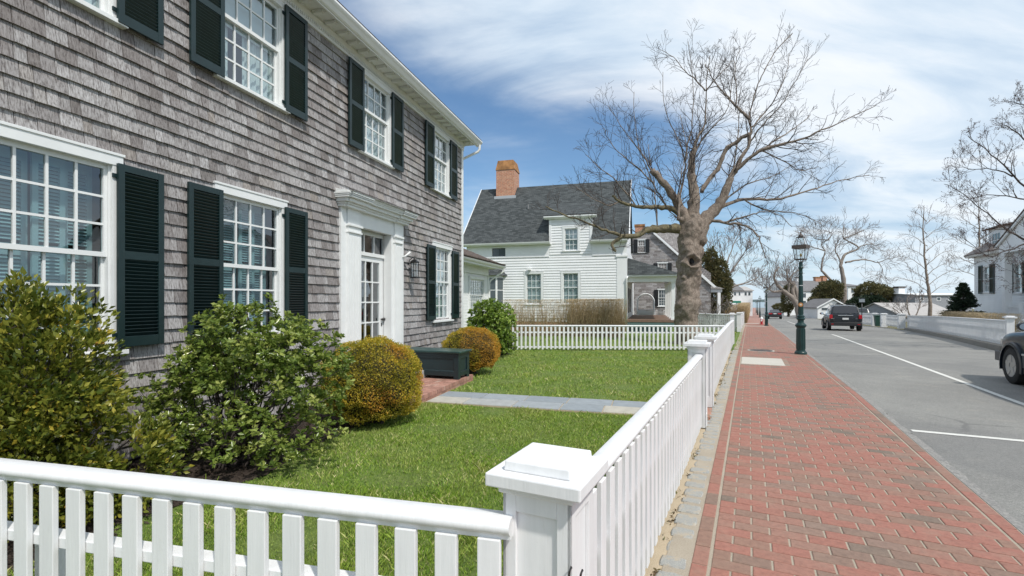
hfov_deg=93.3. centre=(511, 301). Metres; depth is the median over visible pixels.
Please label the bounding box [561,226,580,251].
window
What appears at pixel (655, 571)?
leaf litter
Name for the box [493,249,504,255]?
attic window
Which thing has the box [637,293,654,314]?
garden arch
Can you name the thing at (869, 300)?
evergreen bush
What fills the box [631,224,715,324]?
grey neighbour house
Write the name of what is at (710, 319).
picket fence
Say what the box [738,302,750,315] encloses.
hedge
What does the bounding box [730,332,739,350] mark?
grass verge
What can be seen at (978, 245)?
bare tree
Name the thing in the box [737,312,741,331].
fence post
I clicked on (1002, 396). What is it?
road marking
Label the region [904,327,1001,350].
stone kerb
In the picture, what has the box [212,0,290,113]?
window
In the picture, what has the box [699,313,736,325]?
picket fence
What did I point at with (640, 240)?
window
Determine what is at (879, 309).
pale roofed barn
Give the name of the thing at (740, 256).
bare tree
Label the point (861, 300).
post lantern
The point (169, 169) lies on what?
shingled house
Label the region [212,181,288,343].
window
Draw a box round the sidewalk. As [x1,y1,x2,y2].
[689,324,1023,575]
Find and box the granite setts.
[655,350,737,575]
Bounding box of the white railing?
[638,310,664,314]
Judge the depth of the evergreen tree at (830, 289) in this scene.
82.70 m
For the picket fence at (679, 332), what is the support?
on the lawn at (383, 481)
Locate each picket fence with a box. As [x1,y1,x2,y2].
[0,458,512,575]
[512,325,724,349]
[593,354,702,575]
[698,314,736,330]
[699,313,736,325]
[714,320,733,391]
[860,313,870,324]
[886,315,896,326]
[907,315,1004,343]
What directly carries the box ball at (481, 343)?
on the lawn at (383, 481)
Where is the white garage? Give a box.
[803,298,844,318]
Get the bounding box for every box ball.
[318,335,423,425]
[441,326,500,374]
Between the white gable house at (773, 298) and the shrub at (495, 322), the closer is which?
the shrub at (495, 322)
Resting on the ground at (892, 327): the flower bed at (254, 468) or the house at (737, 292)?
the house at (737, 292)
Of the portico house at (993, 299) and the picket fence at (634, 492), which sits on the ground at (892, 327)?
the portico house at (993, 299)
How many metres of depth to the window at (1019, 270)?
28.23 m
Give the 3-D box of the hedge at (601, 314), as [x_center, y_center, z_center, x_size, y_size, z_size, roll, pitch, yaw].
[4.030,0.777,22.848,3.320,1.855,1.126,0,0,6]
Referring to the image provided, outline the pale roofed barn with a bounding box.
[863,303,947,321]
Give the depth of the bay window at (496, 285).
28.96 m
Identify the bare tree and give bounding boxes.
[706,213,773,286]
[747,249,810,317]
[789,206,911,302]
[881,283,927,317]
[892,200,968,315]
[929,81,1023,290]
[941,190,1010,274]
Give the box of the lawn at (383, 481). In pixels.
[7,327,736,575]
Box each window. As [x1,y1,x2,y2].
[0,120,128,364]
[66,0,128,29]
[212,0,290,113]
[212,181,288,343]
[358,64,394,168]
[430,124,451,198]
[431,241,453,322]
[468,276,484,317]
[489,269,506,313]
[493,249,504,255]
[523,271,543,304]
[560,271,580,304]
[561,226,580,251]
[637,239,644,252]
[657,289,664,306]
[983,265,988,292]
[1012,261,1023,293]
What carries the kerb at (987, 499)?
on the ground at (892, 327)
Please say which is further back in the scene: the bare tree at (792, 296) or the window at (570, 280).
the bare tree at (792, 296)
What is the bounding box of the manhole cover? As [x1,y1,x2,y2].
[750,349,772,350]
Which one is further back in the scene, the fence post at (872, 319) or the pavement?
the pavement
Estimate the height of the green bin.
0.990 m
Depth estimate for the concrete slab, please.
12.82 m
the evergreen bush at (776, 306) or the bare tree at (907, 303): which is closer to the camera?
the bare tree at (907, 303)
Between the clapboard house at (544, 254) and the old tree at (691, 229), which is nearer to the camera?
the old tree at (691, 229)
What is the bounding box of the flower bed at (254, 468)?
[7,355,500,572]
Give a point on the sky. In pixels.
(522, 75)
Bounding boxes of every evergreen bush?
[771,303,786,313]
[780,282,794,316]
[843,294,889,307]
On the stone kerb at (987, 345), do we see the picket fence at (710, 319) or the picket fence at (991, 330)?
the picket fence at (991, 330)
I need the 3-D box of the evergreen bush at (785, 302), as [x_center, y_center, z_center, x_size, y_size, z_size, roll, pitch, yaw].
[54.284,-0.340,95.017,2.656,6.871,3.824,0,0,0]
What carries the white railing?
attached to the clapboard house at (544, 254)
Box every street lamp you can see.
[763,282,769,325]
[792,231,809,354]
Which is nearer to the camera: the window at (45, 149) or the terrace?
the window at (45, 149)
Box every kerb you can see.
[761,316,1023,534]
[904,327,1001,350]
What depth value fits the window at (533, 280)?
28.90 m
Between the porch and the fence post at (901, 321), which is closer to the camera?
the fence post at (901, 321)
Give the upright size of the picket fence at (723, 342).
0.932 m
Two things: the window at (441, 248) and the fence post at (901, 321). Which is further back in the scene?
the fence post at (901, 321)
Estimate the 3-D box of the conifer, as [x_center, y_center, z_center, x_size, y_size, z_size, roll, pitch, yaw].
[27.913,0.468,30.009,2.376,3.358,2.899,0,0,20]
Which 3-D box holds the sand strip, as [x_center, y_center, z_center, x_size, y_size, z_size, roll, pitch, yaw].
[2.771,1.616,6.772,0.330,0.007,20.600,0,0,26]
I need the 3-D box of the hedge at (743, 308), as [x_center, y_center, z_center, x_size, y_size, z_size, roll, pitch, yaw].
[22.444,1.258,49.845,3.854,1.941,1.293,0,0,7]
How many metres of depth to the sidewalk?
3.99 m
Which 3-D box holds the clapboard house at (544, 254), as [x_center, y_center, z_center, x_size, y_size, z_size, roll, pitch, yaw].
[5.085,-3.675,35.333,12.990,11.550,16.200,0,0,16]
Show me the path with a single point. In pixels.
(572, 404)
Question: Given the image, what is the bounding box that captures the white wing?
[463,248,505,326]
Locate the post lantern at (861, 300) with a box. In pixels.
[858,298,865,314]
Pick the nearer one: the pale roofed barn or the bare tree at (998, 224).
the bare tree at (998, 224)
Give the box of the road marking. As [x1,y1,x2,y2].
[788,321,1023,441]
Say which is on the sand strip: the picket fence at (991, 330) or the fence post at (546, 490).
the fence post at (546, 490)
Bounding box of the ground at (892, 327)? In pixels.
[699,309,973,329]
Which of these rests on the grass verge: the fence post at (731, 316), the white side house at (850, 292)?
the fence post at (731, 316)
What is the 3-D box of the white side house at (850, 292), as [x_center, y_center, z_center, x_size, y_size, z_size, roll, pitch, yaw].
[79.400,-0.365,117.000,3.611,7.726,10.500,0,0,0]
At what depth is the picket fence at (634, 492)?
2.75 m
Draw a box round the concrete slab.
[741,323,784,365]
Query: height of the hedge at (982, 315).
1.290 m
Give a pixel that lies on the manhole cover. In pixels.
(760, 350)
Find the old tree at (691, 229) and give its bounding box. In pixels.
[531,9,895,344]
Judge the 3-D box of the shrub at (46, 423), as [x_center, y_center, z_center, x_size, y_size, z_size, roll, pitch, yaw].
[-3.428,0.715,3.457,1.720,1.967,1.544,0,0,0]
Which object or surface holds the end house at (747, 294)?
on the ground at (892, 327)
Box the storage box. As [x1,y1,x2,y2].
[411,347,471,379]
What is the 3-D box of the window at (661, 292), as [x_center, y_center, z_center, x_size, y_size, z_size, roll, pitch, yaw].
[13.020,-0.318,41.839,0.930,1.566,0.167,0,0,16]
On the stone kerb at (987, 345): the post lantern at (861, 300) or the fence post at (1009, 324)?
the fence post at (1009, 324)
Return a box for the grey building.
[886,286,971,311]
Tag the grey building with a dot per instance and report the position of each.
(939, 299)
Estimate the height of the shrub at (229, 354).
1.704 m
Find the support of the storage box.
on the terrace
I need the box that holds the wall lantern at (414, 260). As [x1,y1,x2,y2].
[407,256,418,277]
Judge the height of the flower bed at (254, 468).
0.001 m
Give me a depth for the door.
9.63 m
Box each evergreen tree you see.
[701,245,734,313]
[807,279,845,301]
[851,280,894,302]
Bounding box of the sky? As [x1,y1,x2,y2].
[338,0,1023,299]
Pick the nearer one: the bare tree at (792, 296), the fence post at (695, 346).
the fence post at (695, 346)
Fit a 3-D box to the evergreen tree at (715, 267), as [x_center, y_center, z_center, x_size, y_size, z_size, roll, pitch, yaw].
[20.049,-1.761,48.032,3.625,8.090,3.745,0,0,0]
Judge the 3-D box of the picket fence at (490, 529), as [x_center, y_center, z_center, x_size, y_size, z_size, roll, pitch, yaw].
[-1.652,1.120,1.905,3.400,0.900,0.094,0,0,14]
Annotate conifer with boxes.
[939,282,985,316]
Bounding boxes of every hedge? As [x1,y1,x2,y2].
[503,299,571,336]
[562,298,630,336]
[723,304,749,322]
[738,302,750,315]
[936,311,1022,331]
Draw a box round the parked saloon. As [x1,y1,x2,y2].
[767,309,781,318]
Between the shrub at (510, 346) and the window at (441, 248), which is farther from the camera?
the shrub at (510, 346)
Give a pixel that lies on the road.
(908, 396)
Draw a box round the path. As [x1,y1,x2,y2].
[427,391,646,413]
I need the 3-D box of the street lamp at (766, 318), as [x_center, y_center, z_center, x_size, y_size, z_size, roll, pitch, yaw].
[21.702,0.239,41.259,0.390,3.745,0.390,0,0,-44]
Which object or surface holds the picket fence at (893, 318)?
attached to the fence post at (882, 319)
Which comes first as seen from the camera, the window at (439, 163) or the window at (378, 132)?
the window at (378, 132)
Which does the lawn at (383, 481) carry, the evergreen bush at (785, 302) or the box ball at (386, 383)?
the box ball at (386, 383)
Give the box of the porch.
[711,286,723,313]
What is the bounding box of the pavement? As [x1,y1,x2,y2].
[747,308,768,323]
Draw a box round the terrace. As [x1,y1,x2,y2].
[409,374,472,404]
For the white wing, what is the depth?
18.85 m
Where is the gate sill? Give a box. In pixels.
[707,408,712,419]
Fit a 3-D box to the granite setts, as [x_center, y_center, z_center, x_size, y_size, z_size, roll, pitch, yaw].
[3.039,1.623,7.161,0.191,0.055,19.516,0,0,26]
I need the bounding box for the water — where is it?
[753,302,973,308]
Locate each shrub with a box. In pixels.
[0,266,194,542]
[119,292,355,470]
[466,298,518,353]
[500,327,517,354]
[699,294,736,330]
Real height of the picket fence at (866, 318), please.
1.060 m
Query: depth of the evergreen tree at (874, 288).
80.60 m
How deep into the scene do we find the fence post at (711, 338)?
7.31 m
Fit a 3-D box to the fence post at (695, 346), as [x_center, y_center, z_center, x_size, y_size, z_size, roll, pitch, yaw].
[2.395,1.050,6.243,0.310,1.100,0.310,0,0,26]
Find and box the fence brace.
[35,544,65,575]
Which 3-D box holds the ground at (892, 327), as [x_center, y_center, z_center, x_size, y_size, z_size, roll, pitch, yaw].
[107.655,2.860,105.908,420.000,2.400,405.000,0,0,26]
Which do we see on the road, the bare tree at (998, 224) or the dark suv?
the dark suv
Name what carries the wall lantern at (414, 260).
attached to the shingled house at (169, 169)
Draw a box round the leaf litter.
[650,352,732,575]
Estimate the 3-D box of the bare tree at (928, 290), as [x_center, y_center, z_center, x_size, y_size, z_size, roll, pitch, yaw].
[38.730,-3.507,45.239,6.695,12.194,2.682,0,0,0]
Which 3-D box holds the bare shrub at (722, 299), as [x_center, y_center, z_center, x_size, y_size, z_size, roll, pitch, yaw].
[12.641,0.828,29.991,2.689,2.604,0.873,0,0,0]
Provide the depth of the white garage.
78.81 m
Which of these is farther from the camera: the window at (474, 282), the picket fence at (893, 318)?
the picket fence at (893, 318)
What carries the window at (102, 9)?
in the shingled house at (169, 169)
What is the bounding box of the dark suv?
[820,304,861,330]
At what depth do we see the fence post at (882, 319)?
40.32 m
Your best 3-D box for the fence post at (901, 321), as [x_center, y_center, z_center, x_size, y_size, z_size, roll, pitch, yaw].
[29.820,1.513,37.053,0.500,1.150,0.500,0,0,26]
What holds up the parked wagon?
on the ground at (892, 327)
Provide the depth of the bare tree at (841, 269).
88.84 m
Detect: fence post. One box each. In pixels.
[485,442,607,575]
[683,339,710,427]
[694,333,716,407]
[729,313,735,343]
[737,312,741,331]
[871,313,878,325]
[880,313,887,326]
[897,314,905,328]
[1002,316,1016,334]
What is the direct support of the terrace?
on the terrace base
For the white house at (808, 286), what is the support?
on the ground at (892, 327)
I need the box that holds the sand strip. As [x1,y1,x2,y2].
[644,351,731,575]
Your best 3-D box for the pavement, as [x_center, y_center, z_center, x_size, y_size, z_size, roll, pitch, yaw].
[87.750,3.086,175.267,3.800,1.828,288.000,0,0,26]
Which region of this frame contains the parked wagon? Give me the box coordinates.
[858,308,868,312]
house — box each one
[0,0,482,483]
[463,160,676,331]
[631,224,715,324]
[713,282,743,304]
[739,286,753,315]
[764,276,826,314]
[765,292,790,314]
[840,284,857,301]
[964,209,1023,331]
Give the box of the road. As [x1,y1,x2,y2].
[756,308,1023,523]
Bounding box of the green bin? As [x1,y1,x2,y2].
[873,315,879,325]
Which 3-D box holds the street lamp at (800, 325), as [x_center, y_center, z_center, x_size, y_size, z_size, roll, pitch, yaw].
[8.758,-0.252,14.672,0.390,3.745,0.390,0,0,-44]
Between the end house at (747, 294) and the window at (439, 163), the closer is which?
the window at (439, 163)
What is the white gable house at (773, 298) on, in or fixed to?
on the ground at (892, 327)
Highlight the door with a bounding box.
[361,256,384,337]
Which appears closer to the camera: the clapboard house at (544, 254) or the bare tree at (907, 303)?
the clapboard house at (544, 254)

